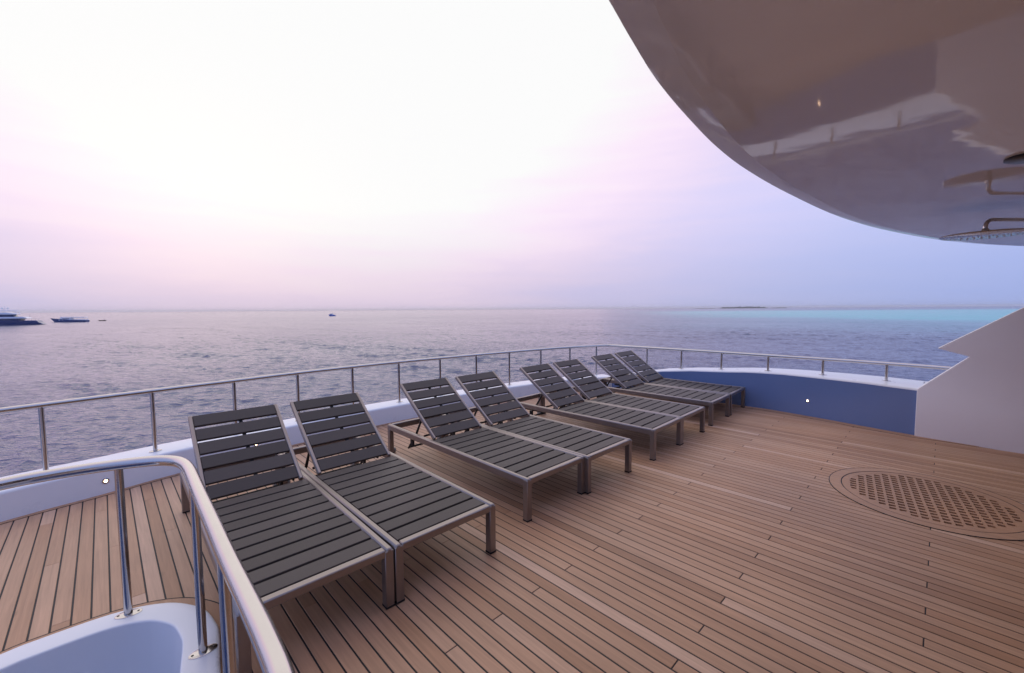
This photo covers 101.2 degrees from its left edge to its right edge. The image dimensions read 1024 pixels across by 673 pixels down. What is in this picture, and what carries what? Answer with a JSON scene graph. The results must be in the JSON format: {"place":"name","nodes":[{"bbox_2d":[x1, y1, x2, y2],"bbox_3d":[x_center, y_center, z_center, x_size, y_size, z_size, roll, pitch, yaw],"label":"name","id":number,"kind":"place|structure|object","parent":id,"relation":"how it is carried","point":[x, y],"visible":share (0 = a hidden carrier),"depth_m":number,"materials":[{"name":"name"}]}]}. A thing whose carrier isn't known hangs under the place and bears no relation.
{"place":"outdoors","nodes":[
{"label":"outdoors","id":0,"kind":"place"},
{"bbox_2d":[0,392,1023,672],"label":"deck","id":1,"kind":"structure","parent":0,"point":[744,540],"depth_m":2.40,"materials":[{"name":"brown wood"}]},
{"bbox_2d":[0,603,220,672],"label":"stairwell coaming","id":2,"kind":"object","parent":1,"relation":"attached to","point":[158,638],"visible":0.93,"depth_m":1.93,"materials":[{"name":"white paint"}]},
{"bbox_2d":[0,455,294,672],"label":"handrail","id":3,"kind":"object","parent":2,"relation":"on","point":[235,583],"visible":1,"depth_m":1.54,"materials":[{"name":"metal"}]},
{"bbox_2d":[180,404,394,672],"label":"sun lounger","id":4,"kind":"object","parent":1,"relation":"on","point":[305,533],"visible":0.76,"depth_m":2.42,"materials":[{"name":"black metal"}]},
{"bbox_2d":[0,374,611,642],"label":"bulwark","id":5,"kind":"object","parent":1,"relation":"attached to","point":[15,502],"visible":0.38,"depth_m":3.67,"materials":[{"name":"white paint"}]},
{"bbox_2d":[102,478,108,483],"bbox_3d":[-3.344,1.189,3.459,0.011,0.046,0.046,2,4,32],"label":"courtesy light","id":6,"kind":"object","parent":5,"relation":"attached to","point":[105,480],"visible":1,"depth_m":3.46,"materials":[{"name":"metal"}]},
{"bbox_2d":[0,344,950,469],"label":"guard rail","id":7,"kind":"object","parent":5,"relation":"on","point":[41,406],"visible":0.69,"depth_m":4.97,"materials":[{"name":"metal"}]},
{"bbox_2d":[282,392,495,604],"bbox_3d":[-1.046,0.932,3.081,0.678,0.749,2.035,-4,5,-43],"label":"sun lounger","id":8,"kind":"object","parent":1,"relation":"on","point":[397,504],"visible":0.85,"depth_m":2.88,"materials":[{"name":"black plastic"}]},
{"bbox_2d":[387,377,584,522],"bbox_3d":[-0.356,0.874,3.891,0.678,0.749,2.035,-4,5,-44],"label":"sun lounger","id":9,"kind":"object","parent":1,"relation":"on","point":[525,463],"visible":0.98,"depth_m":3.77,"materials":[{"name":"black plastic"}]},
{"bbox_2d":[444,371,631,493],"bbox_3d":[0.149,0.842,4.334,0.678,0.749,2.035,-4,5,-44],"label":"sun lounger","id":10,"kind":"object","parent":1,"relation":"on","point":[589,445],"visible":0.74,"depth_m":4.25,"materials":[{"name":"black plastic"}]},
{"bbox_2d":[507,363,681,460],"bbox_3d":[0.897,0.790,5.049,2.035,0.749,0.678,3,5,44],"label":"sun lounger","id":11,"kind":"object","parent":1,"relation":"on","point":[651,424],"visible":0.92,"depth_m":4.97,"materials":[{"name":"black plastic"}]},
{"bbox_2d":[543,359,704,443],"bbox_3d":[1.369,0.755,5.532,2.035,0.749,0.678,3,5,44],"label":"sun lounger","id":12,"kind":"object","parent":1,"relation":"on","point":[681,410],"visible":0.71,"depth_m":5.54,"materials":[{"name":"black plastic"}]},
{"bbox_2d":[580,353,729,425],"bbox_3d":[2.043,0.703,6.250,2.035,0.749,0.678,3,5,44],"label":"sun lounger","id":13,"kind":"object","parent":1,"relation":"on","point":[684,395],"visible":0.82,"depth_m":6.16,"materials":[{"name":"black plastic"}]},
{"bbox_2d":[605,350,744,415],"bbox_3d":[2.535,0.667,6.757,2.035,0.749,0.678,3,5,44],"label":"sun lounger","id":14,"kind":"object","parent":1,"relation":"on","point":[647,377],"visible":0.66,"depth_m":6.76,"materials":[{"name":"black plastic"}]},
{"bbox_2d":[612,367,927,434],"bbox_3d":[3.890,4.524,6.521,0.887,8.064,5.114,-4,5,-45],"label":"bulwark","id":15,"kind":"object","parent":1,"relation":"attached to","point":[877,402],"visible":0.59,"depth_m":5.65,"materials":[{"name":"blue paint"}]},
{"bbox_2d":[829,468,1023,540],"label":"deck grate","id":16,"kind":"object","parent":1,"relation":"in","point":[941,504],"visible":1,"depth_m":3.23,"materials":[{"name":"brown wood"}]},
{"bbox_2d":[914,307,1023,453],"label":"wing wall","id":17,"kind":"structure","parent":1,"relation":"on","point":[975,397],"depth_m":4.44,"materials":[{"name":"white paint"}]},
{"bbox_3d":[2.932,0.258,0.354,7.660,2.600,5.390,0,4,0],"label":"cabin","id":18,"kind":"object","parent":1,"relation":"on","visible":0},
{"bbox_2d":[609,0,1023,245],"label":"roof overhang","id":19,"kind":"object","parent":18,"relation":"attached to","point":[903,116],"visible":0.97,"depth_m":1.40,"materials":[{"name":"white paint"}]},
{"bbox_2d":[939,218,1023,240],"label":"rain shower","id":20,"kind":"object","parent":19,"relation":"attached to","point":[985,232],"visible":1,"depth_m":2.97,"materials":[{"name":"metal"}]},
{"bbox_2d":[1003,153,1023,163],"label":"ceiling speaker","id":21,"kind":"object","parent":19,"relation":"attached to","point":[1017,159],"visible":1,"depth_m":1.99},
{"bbox_2d":[0,306,1023,476],"bbox_3d":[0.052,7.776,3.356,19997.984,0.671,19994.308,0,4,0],"label":"sea","id":22,"kind":"structure","parent":0,"point":[114,352],"depth_m":81.53,"materials":[{"name":"liquid"}]},
{"bbox_2d":[0,306,46,324],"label":"motor yacht","id":23,"kind":"object","parent":22,"relation":"on","point":[10,319],"visible":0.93,"depth_m":263.50,"materials":[{"name":"blue paint"}]},
{"bbox_2d":[0,314,18,316],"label":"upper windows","id":24,"kind":"structure","parent":23,"relation":"in","point":[14,315],"depth_m":262.31,"materials":[{"name":"glass"}]},
{"bbox_2d":[50,317,89,321],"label":"passenger boat","id":25,"kind":"object","parent":22,"relation":"on","point":[66,319],"visible":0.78,"depth_m":329.75,"materials":[{"name":"blue paint"}]},
{"bbox_2d":[0,0,1023,312],"label":"sky","id":26,"kind":"structure","parent":0,"point":[156,155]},
{"bbox_2d":[720,306,765,308],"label":"island","id":27,"kind":"structure","parent":0,"point":[743,307],"depth_m":3356.35,"materials":[{"name":"grey"}]}
]}

